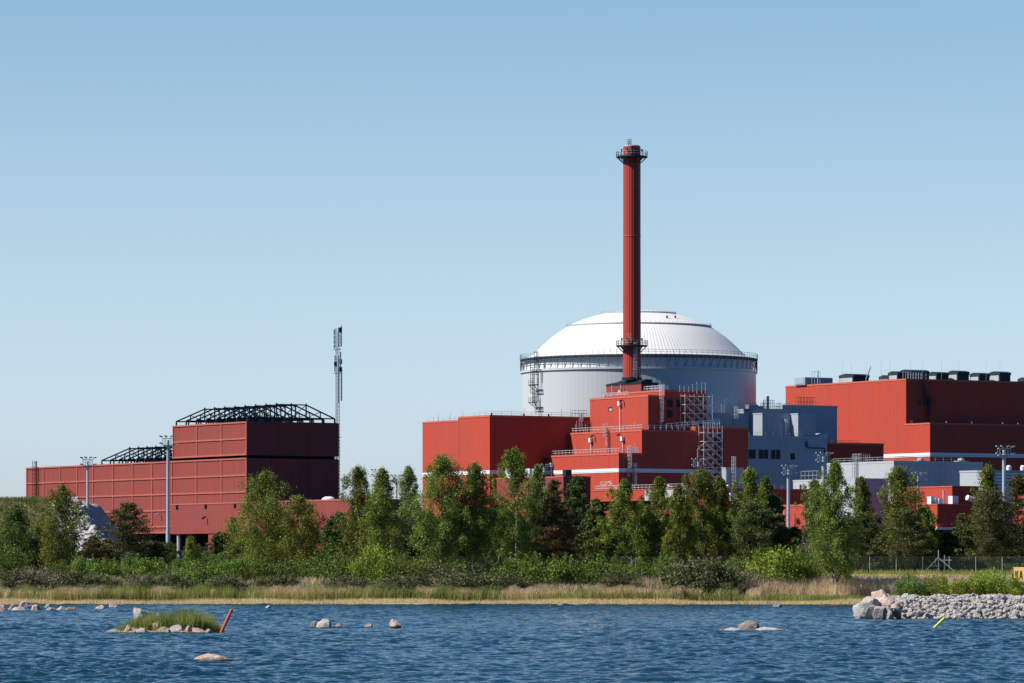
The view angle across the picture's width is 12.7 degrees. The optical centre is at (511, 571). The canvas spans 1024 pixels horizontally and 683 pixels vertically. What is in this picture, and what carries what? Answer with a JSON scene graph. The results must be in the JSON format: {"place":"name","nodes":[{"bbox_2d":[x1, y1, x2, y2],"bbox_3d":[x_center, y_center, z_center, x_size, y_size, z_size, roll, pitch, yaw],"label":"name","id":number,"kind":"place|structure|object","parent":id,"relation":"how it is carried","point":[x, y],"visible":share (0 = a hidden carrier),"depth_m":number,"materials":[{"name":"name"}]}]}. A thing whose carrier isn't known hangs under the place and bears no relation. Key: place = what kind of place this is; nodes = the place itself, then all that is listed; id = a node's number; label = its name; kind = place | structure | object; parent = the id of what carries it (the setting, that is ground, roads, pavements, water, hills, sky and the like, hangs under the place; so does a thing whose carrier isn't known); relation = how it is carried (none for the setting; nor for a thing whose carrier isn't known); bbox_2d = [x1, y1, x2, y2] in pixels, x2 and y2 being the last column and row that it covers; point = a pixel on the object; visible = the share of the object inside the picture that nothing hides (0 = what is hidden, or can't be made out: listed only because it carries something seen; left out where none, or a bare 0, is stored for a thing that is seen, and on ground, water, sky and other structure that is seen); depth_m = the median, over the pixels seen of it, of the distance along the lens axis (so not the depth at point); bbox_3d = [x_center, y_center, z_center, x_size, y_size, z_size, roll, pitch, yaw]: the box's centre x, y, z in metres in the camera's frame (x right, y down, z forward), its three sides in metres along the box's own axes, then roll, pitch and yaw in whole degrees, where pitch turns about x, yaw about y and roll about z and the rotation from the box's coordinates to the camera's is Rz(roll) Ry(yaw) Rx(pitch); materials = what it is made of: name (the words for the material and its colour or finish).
{"place":"outdoors","nodes":[
{"label":"outdoors","id":0,"kind":"place"},
{"bbox_2d":[0,574,1010,603],"bbox_3d":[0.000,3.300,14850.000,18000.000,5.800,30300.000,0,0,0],"label":"ground","id":1,"kind":"structure","parent":0,"point":[890,591],"depth_m":619.92,"materials":[{"name":"soil"}]},
{"bbox_2d":[0,543,34,572],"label":"shrub","id":2,"kind":"object","parent":1,"relation":"on","point":[14,560],"visible":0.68,"depth_m":629.45,"materials":[{"name":"green plant"}]},
{"bbox_2d":[0,502,40,570],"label":"birch tree","id":3,"kind":"object","parent":1,"relation":"on","point":[13,527],"visible":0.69,"depth_m":638.98,"materials":[{"name":"green plant"}]},
{"bbox_2d":[4,565,73,594],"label":"shrub","id":4,"kind":"object","parent":1,"relation":"on","point":[44,576],"visible":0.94,"depth_m":618.94,"materials":[{"name":"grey plant"}]},
{"bbox_2d":[32,482,101,571],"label":"birch tree","id":5,"kind":"object","parent":1,"relation":"on","point":[65,538],"visible":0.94,"depth_m":636.98,"materials":[{"name":"green plant"}]},
{"bbox_2d":[0,501,135,569],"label":"mound","id":6,"kind":"object","parent":1,"relation":"on","point":[98,513],"visible":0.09,"depth_m":942.55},
{"bbox_2d":[0,495,59,572],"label":"mound grass","id":7,"kind":"structure","parent":6,"relation":"on","point":[29,500],"depth_m":919.79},
{"bbox_2d":[42,568,98,588],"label":"shrub","id":8,"kind":"object","parent":1,"relation":"on","point":[75,578],"visible":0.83,"depth_m":619.56,"materials":[{"name":"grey plant"}]},
{"bbox_2d":[62,571,122,588],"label":"shrub","id":9,"kind":"object","parent":1,"relation":"on","point":[104,577],"visible":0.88,"depth_m":618.61,"materials":[{"name":"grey plant"}]},
{"bbox_2d":[88,556,129,577],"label":"shrub","id":10,"kind":"object","parent":1,"relation":"on","point":[109,568],"visible":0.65,"depth_m":627.84,"materials":[{"name":"green plant"}]},
{"bbox_2d":[96,501,156,562],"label":"pine tree","id":11,"kind":"object","parent":1,"relation":"on","point":[124,515],"visible":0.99,"depth_m":650.92,"materials":[{"name":"green plant"}]},
{"bbox_2d":[103,552,156,579],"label":"shrub","id":12,"kind":"object","parent":1,"relation":"on","point":[138,569],"visible":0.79,"depth_m":627.62,"materials":[{"name":"green plant"}]},
{"bbox_2d":[105,572,164,590],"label":"shrub","id":13,"kind":"object","parent":1,"relation":"on","point":[141,581],"visible":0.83,"depth_m":618.12,"materials":[{"name":"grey plant"}]},
{"bbox_2d":[139,541,168,568],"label":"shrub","id":14,"kind":"object","parent":1,"relation":"on","point":[157,549],"visible":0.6,"depth_m":654.45,"materials":[{"name":"green plant"}]},
{"bbox_2d":[159,435,177,564],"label":"floodlight mast","id":15,"kind":"object","parent":1,"relation":"on","point":[168,496],"visible":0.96,"depth_m":899.72,"materials":[{"name":"metal"}]},
{"bbox_2d":[147,570,202,591],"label":"shrub","id":16,"kind":"object","parent":1,"relation":"on","point":[171,579],"visible":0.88,"depth_m":618.85,"materials":[{"name":"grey plant"}]},
{"bbox_2d":[26,403,338,562],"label":"industrial hall","id":17,"kind":"structure","parent":1,"relation":"on","point":[218,459],"depth_m":1016.36,"materials":[{"name":"metal"}]},
{"bbox_2d":[173,557,235,588],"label":"shrub","id":18,"kind":"object","parent":1,"relation":"on","point":[205,573],"visible":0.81,"depth_m":620.51,"materials":[{"name":"green plant"}]},
{"bbox_2d":[199,573,251,594],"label":"shrub","id":19,"kind":"object","parent":1,"relation":"on","point":[231,579],"visible":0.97,"depth_m":617.08,"materials":[{"name":"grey plant"}]},
{"bbox_2d":[231,555,275,586],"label":"shrub","id":20,"kind":"object","parent":1,"relation":"on","point":[259,572],"visible":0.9,"depth_m":625.07,"materials":[{"name":"green plant"}]},
{"bbox_2d":[219,468,309,567],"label":"birch tree","id":21,"kind":"object","parent":1,"relation":"on","point":[266,482],"visible":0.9,"depth_m":642.98,"materials":[{"name":"green plant"}]},
{"bbox_2d":[251,572,303,591],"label":"shrub","id":22,"kind":"object","parent":1,"relation":"on","point":[273,580],"visible":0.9,"depth_m":618.47,"materials":[{"name":"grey plant"}]},
{"bbox_2d":[170,496,402,570],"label":"annex building","id":23,"kind":"structure","parent":1,"relation":"on","point":[201,523],"depth_m":1013.85,"materials":[{"name":"metal"}]},
{"bbox_2d":[260,493,327,565],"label":"birch tree","id":24,"kind":"object","parent":1,"relation":"on","point":[302,513],"visible":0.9,"depth_m":638.86,"materials":[{"name":"green plant"}]},
{"bbox_2d":[276,556,319,584],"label":"shrub","id":25,"kind":"object","parent":1,"relation":"on","point":[297,572],"visible":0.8,"depth_m":626.96,"materials":[{"name":"green plant"}]},
{"bbox_2d":[301,552,344,584],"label":"shrub","id":26,"kind":"object","parent":1,"relation":"on","point":[322,571],"visible":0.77,"depth_m":626.14,"materials":[{"name":"green plant"}]},
{"bbox_2d":[317,511,356,565],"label":"alder tree","id":27,"kind":"object","parent":1,"relation":"on","point":[335,538],"visible":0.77,"depth_m":654.33,"materials":[{"name":"green plant"}]},
{"bbox_2d":[333,326,341,498],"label":"antenna mast","id":28,"kind":"object","parent":1,"relation":"on","point":[339,344],"visible":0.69,"depth_m":1017.77,"materials":[{"name":"metal"}]},
{"bbox_2d":[310,570,375,588],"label":"shrub","id":29,"kind":"object","parent":1,"relation":"on","point":[352,580],"visible":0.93,"depth_m":619.38,"materials":[{"name":"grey plant"}]},
{"bbox_2d":[328,464,386,565],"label":"birch tree","id":30,"kind":"object","parent":1,"relation":"on","point":[358,481],"visible":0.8,"depth_m":649.08,"materials":[{"name":"green plant"}]},
{"bbox_2d":[344,541,404,584],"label":"shrub","id":31,"kind":"object","parent":1,"relation":"on","point":[378,569],"visible":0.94,"depth_m":622.77,"materials":[{"name":"green plant"}]},
{"bbox_2d":[351,466,413,567],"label":"birch tree","id":32,"kind":"object","parent":1,"relation":"on","point":[381,483],"visible":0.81,"depth_m":643.34,"materials":[{"name":"green plant"}]},
{"bbox_2d":[381,517,428,568],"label":"pine tree","id":33,"kind":"object","parent":1,"relation":"on","point":[405,542],"visible":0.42,"depth_m":664.23,"materials":[{"name":"green plant"}]},
{"bbox_2d":[369,571,446,597],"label":"shrub","id":34,"kind":"object","parent":1,"relation":"on","point":[394,581],"visible":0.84,"depth_m":616.26,"materials":[{"name":"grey plant"}]},
{"bbox_2d":[389,466,429,563],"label":"birch tree","id":35,"kind":"object","parent":1,"relation":"on","point":[409,480],"visible":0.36,"depth_m":674.17,"materials":[{"name":"green plant"}]},
{"bbox_2d":[392,550,430,576],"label":"shrub","id":36,"kind":"object","parent":1,"relation":"on","point":[408,566],"visible":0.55,"depth_m":630.92,"materials":[{"name":"green plant"}]},
{"bbox_2d":[0,597,863,603],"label":"tan shore grass","id":37,"kind":"structure","parent":1,"relation":"on","point":[395,601],"depth_m":610.00,"materials":[{"name":"plant"}]},
{"bbox_2d":[392,560,491,596],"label":"shrub","id":38,"kind":"object","parent":1,"relation":"on","point":[455,577],"visible":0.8,"depth_m":617.87,"materials":[{"name":"green plant"}]},
{"bbox_2d":[401,452,484,580],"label":"birch tree","id":39,"kind":"object","parent":1,"relation":"on","point":[442,469],"visible":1,"depth_m":627.03,"materials":[{"name":"green plant"}]},
{"bbox_2d":[0,583,895,601],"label":"shore grass","id":40,"kind":"structure","parent":1,"relation":"on","point":[199,591],"depth_m":612.98,"materials":[{"name":"plant"}]},
{"bbox_2d":[441,461,510,571],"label":"pine tree","id":41,"kind":"object","parent":1,"relation":"on","point":[473,543],"visible":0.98,"depth_m":629.49,"materials":[{"name":"green plant"}]},
{"bbox_2d":[454,569,523,591],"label":"shrub","id":42,"kind":"object","parent":1,"relation":"on","point":[481,578],"visible":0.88,"depth_m":616.98,"materials":[{"name":"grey plant"}]},
{"bbox_2d":[422,409,589,524],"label":"red block building","id":43,"kind":"structure","parent":1,"relation":"on","point":[485,441],"depth_m":1102.70,"materials":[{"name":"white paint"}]},
{"bbox_2d":[0,573,1023,597],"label":"reeds","id":44,"kind":"object","parent":1,"relation":"on","point":[869,584],"visible":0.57,"depth_m":618.35,"materials":[{"name":"plant"}]},
{"bbox_2d":[485,445,552,566],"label":"birch tree","id":45,"kind":"object","parent":1,"relation":"on","point":[515,470],"visible":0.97,"depth_m":635.26,"materials":[{"name":"green plant"}]},
{"bbox_2d":[489,551,549,586],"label":"shrub","id":46,"kind":"object","parent":1,"relation":"on","point":[535,567],"visible":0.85,"depth_m":620.79,"materials":[{"name":"green plant"}]},
{"bbox_2d":[29,569,1012,585],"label":"bank grass","id":47,"kind":"structure","parent":1,"relation":"on","point":[936,572],"depth_m":633.54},
{"bbox_2d":[519,464,557,565],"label":"birch tree","id":48,"kind":"object","parent":1,"relation":"on","point":[538,473],"visible":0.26,"depth_m":647.42,"materials":[{"name":"green plant"}]},
{"bbox_2d":[497,469,590,514],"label":"front block building","id":49,"kind":"structure","parent":1,"relation":"on","point":[566,477],"depth_m":1048.44,"materials":[{"name":"red paint"}]},
{"bbox_2d":[521,552,585,593],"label":"shrub","id":50,"kind":"object","parent":1,"relation":"on","point":[554,565],"visible":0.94,"depth_m":620.09,"materials":[{"name":"green plant"}]},
{"bbox_2d":[523,498,593,568],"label":"pine tree","id":51,"kind":"object","parent":1,"relation":"on","point":[554,527],"visible":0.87,"depth_m":636.23,"materials":[{"name":"green plant"}]},
{"bbox_2d":[557,474,591,568],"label":"alder tree","id":52,"kind":"object","parent":1,"relation":"on","point":[577,491],"visible":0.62,"depth_m":649.36,"materials":[{"name":"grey plant"}]},
{"bbox_2d":[556,554,619,588],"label":"shrub","id":53,"kind":"object","parent":1,"relation":"on","point":[596,570],"visible":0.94,"depth_m":621.72,"materials":[{"name":"green plant"}]},
{"bbox_2d":[573,496,615,563],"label":"alder tree","id":54,"kind":"object","parent":1,"relation":"on","point":[594,511],"visible":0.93,"depth_m":644.17,"materials":[{"name":"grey plant"}]},
{"bbox_2d":[180,549,1023,573],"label":"undergrowth","id":55,"kind":"object","parent":1,"relation":"on","point":[209,556],"visible":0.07,"depth_m":665.87,"materials":[{"name":"green plant"}]},
{"bbox_2d":[583,478,659,567],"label":"birch tree","id":56,"kind":"object","parent":1,"relation":"on","point":[626,511],"visible":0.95,"depth_m":641.18,"materials":[{"name":"green plant"}]},
{"bbox_2d":[586,568,660,588],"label":"shrub","id":57,"kind":"object","parent":1,"relation":"on","point":[618,577],"visible":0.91,"depth_m":617.88,"materials":[{"name":"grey plant"}]},
{"bbox_2d":[520,310,757,416],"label":"reactor building","id":58,"kind":"structure","parent":1,"relation":"on","point":[575,366],"depth_m":1132.07,"materials":[{"name":"metal"}]},
{"bbox_2d":[591,481,693,519],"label":"annex","id":59,"kind":"object","parent":1,"relation":"on","point":[601,494],"visible":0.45,"depth_m":1067.48,"materials":[{"name":"metal"}]},
{"bbox_2d":[621,555,667,587],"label":"shrub","id":60,"kind":"object","parent":1,"relation":"on","point":[642,569],"visible":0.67,"depth_m":624.20,"materials":[{"name":"green plant"}]},
{"bbox_2d":[544,379,748,506],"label":"stepped building","id":61,"kind":"structure","parent":1,"relation":"on","point":[633,438],"depth_m":1087.88,"materials":[{"name":"red paint"}]},
{"bbox_2d":[616,139,647,380],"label":"chimney","id":62,"kind":"object","parent":61,"relation":"on","point":[632,157],"visible":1,"depth_m":1111.14,"materials":[{"name":"metal"}]},
{"bbox_2d":[666,382,722,485],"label":"scaffold tower","id":63,"kind":"structure","parent":61,"relation":"on","point":[704,422],"depth_m":1087.78,"materials":[{"name":"metal"}]},
{"bbox_2d":[631,476,675,569],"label":"birch tree","id":64,"kind":"object","parent":1,"relation":"on","point":[657,530],"visible":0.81,"depth_m":643.37,"materials":[{"name":"green plant"}]},
{"bbox_2d":[660,482,707,562],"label":"birch tree","id":65,"kind":"object","parent":1,"relation":"on","point":[677,534],"visible":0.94,"depth_m":636.33,"materials":[{"name":"green plant"}]},
{"bbox_2d":[650,552,742,598],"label":"shrub","id":66,"kind":"object","parent":1,"relation":"on","point":[703,580],"visible":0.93,"depth_m":615.65,"materials":[{"name":"green plant"}]},
{"bbox_2d":[675,467,730,565],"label":"birch tree","id":67,"kind":"object","parent":1,"relation":"on","point":[702,489],"visible":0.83,"depth_m":643.10,"materials":[{"name":"green plant"}]},
{"bbox_2d":[692,475,737,568],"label":"birch tree","id":68,"kind":"object","parent":1,"relation":"on","point":[720,484],"visible":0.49,"depth_m":649.60,"materials":[{"name":"green plant"}]},
{"bbox_2d":[685,556,768,593],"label":"shrub","id":69,"kind":"object","parent":1,"relation":"on","point":[732,572],"visible":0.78,"depth_m":617.34,"materials":[{"name":"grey plant"}]},
{"bbox_2d":[721,456,743,487],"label":"equipment cabin","id":70,"kind":"object","parent":1,"relation":"on","point":[730,474],"visible":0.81,"depth_m":1066.83,"materials":[{"name":"metal"}]},
{"bbox_2d":[724,466,769,563],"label":"birch tree","id":71,"kind":"object","parent":1,"relation":"on","point":[750,477],"visible":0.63,"depth_m":647.28,"materials":[{"name":"green plant"}]},
{"bbox_2d":[714,500,783,565],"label":"pine tree","id":72,"kind":"object","parent":1,"relation":"on","point":[749,522],"visible":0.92,"depth_m":641.23,"materials":[{"name":"green plant"}]},
{"bbox_2d":[694,485,809,545],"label":"long low red block","id":73,"kind":"structure","parent":1,"relation":"on","point":[795,495],"depth_m":1046.94,"materials":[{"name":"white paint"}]},
{"bbox_2d":[732,544,808,589],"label":"shrub","id":74,"kind":"object","parent":1,"relation":"on","point":[779,567],"visible":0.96,"depth_m":621.00,"materials":[{"name":"green plant"}]},
{"bbox_2d":[707,396,837,488],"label":"grey building","id":75,"kind":"structure","parent":1,"relation":"on","point":[799,436],"depth_m":1108.56,"materials":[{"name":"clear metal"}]},
{"bbox_2d":[760,492,799,566],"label":"alder tree","id":76,"kind":"object","parent":1,"relation":"on","point":[773,500],"visible":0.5,"depth_m":649.30,"materials":[{"name":"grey plant"}]},
{"bbox_2d":[777,541,821,586],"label":"shrub","id":77,"kind":"object","parent":1,"relation":"on","point":[807,564],"visible":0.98,"depth_m":623.01,"materials":[{"name":"green plant"}]},
{"bbox_2d":[787,477,837,552],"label":"birch tree","id":78,"kind":"object","parent":1,"relation":"on","point":[810,525],"visible":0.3,"depth_m":649.37,"materials":[{"name":"green plant"}]},
{"bbox_2d":[802,459,866,594],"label":"birch tree","id":79,"kind":"object","parent":1,"relation":"on","point":[830,514],"visible":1,"depth_m":617.31,"materials":[{"name":"green plant"}]},
{"bbox_2d":[793,470,887,525],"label":"grey block","id":80,"kind":"structure","parent":1,"relation":"on","point":[874,484],"depth_m":1048.23,"materials":[{"name":"metal"}]},
{"bbox_2d":[827,440,883,462],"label":"dark red block building","id":81,"kind":"structure","parent":1,"relation":"on","point":[846,450],"depth_m":1118.45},
{"bbox_2d":[841,474,882,570],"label":"birch tree","id":82,"kind":"object","parent":1,"relation":"on","point":[862,489],"visible":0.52,"depth_m":651.41,"materials":[{"name":"green plant"}]},
{"bbox_2d":[841,512,891,570],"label":"pine tree","id":83,"kind":"object","parent":1,"relation":"on","point":[870,536],"visible":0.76,"depth_m":645.14,"materials":[{"name":"green plant"}]},
{"bbox_2d":[866,464,932,572],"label":"birch tree","id":84,"kind":"object","parent":1,"relation":"on","point":[897,483],"visible":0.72,"depth_m":649.09,"materials":[{"name":"green plant"}]},
{"bbox_2d":[785,359,1023,469],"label":"turbine hall","id":85,"kind":"structure","parent":1,"relation":"on","point":[907,415],"depth_m":1166.69,"materials":[{"name":"red paint"}]},
{"bbox_2d":[827,454,982,500],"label":"grey hall","id":86,"kind":"structure","parent":1,"relation":"on","point":[943,473],"depth_m":1067.39,"materials":[{"name":"metal"}]},
{"bbox_2d":[873,508,937,573],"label":"pine tree","id":87,"kind":"object","parent":1,"relation":"on","point":[907,519],"visible":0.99,"depth_m":641.89,"materials":[{"name":"green plant"}]},
{"bbox_2d":[909,504,945,573],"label":"birch tree","id":88,"kind":"object","parent":1,"relation":"on","point":[925,510],"visible":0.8,"depth_m":647.47,"materials":[{"name":"green plant"}]},
{"bbox_2d":[889,486,979,533],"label":"two tier red block","id":89,"kind":"structure","parent":1,"relation":"on","point":[947,503],"depth_m":1016.46,"materials":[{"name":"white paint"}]},
{"bbox_2d":[933,530,966,571],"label":"pine tree","id":90,"kind":"object","parent":1,"relation":"on","point":[945,549],"visible":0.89,"depth_m":649.23,"materials":[{"name":"green plant"}]},
{"bbox_2d":[944,513,985,572],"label":"pine tree","id":91,"kind":"object","parent":1,"relation":"on","point":[959,555],"visible":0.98,"depth_m":647.52,"materials":[{"name":"green plant"}]},
{"bbox_2d":[965,461,1008,570],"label":"birch tree","id":92,"kind":"object","parent":1,"relation":"on","point":[987,472],"visible":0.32,"depth_m":654.30,"materials":[{"name":"green plant"}]},
{"bbox_2d":[956,489,1023,570],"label":"pine tree","id":93,"kind":"object","parent":1,"relation":"on","point":[990,518],"visible":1,"depth_m":644.24,"materials":[{"name":"green plant"}]},
{"bbox_2d":[959,465,1023,564],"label":"louvred plant room","id":94,"kind":"object","parent":1,"relation":"on","point":[969,478],"visible":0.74,"depth_m":1055.77,"materials":[{"name":"white paint"}]},
{"bbox_2d":[994,473,1023,566],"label":"pine tree","id":95,"kind":"object","parent":1,"relation":"on","point":[1017,483],"visible":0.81,"depth_m":651.10,"materials":[{"name":"green plant"}]},
{"bbox_2d":[0,603,1023,682],"bbox_3d":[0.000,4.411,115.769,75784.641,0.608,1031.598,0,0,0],"label":"water","id":96,"kind":"structure","parent":0,"point":[564,643],"depth_m":267.10,"materials":[{"name":"liquid"}]},
{"bbox_2d":[104,626,219,633],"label":"islet","id":97,"kind":"object","parent":96,"relation":"in","point":[163,629],"visible":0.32,"depth_m":326.28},
{"bbox_2d":[114,605,224,631],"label":"islet grass","id":98,"kind":"structure","parent":97,"relation":"on","point":[192,619],"depth_m":326.86,"materials":[{"name":"plant"}]},
{"bbox_2d":[0,0,1023,544],"label":"sky","id":99,"kind":"structure","parent":0,"point":[195,195],"materials":[{"name":"blue"}]},
{"bbox_2d":[853,596,1023,618],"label":"embankment","id":100,"kind":"structure","parent":0,"point":[868,599],"depth_m":420.57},
{"bbox_2d":[893,569,924,595],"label":"shrub","id":101,"kind":"object","parent":100,"relation":"on","point":[903,588],"visible":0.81,"depth_m":427.50,"materials":[{"name":"green plant"}]},
{"bbox_2d":[889,594,1023,618],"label":"embankment stones","id":102,"kind":"object","parent":100,"relation":"on","point":[942,609],"visible":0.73,"depth_m":420.59,"materials":[{"name":"stone"}]},
{"bbox_2d":[966,565,1006,595],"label":"shrub","id":103,"kind":"object","parent":100,"relation":"on","point":[980,584],"visible":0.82,"depth_m":427.07,"materials":[{"name":"green plant"}]},
{"bbox_2d":[982,572,1023,594],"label":"shrub","id":104,"kind":"object","parent":100,"relation":"on","point":[1000,587],"visible":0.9,"depth_m":427.20,"materials":[{"name":"green plant"}]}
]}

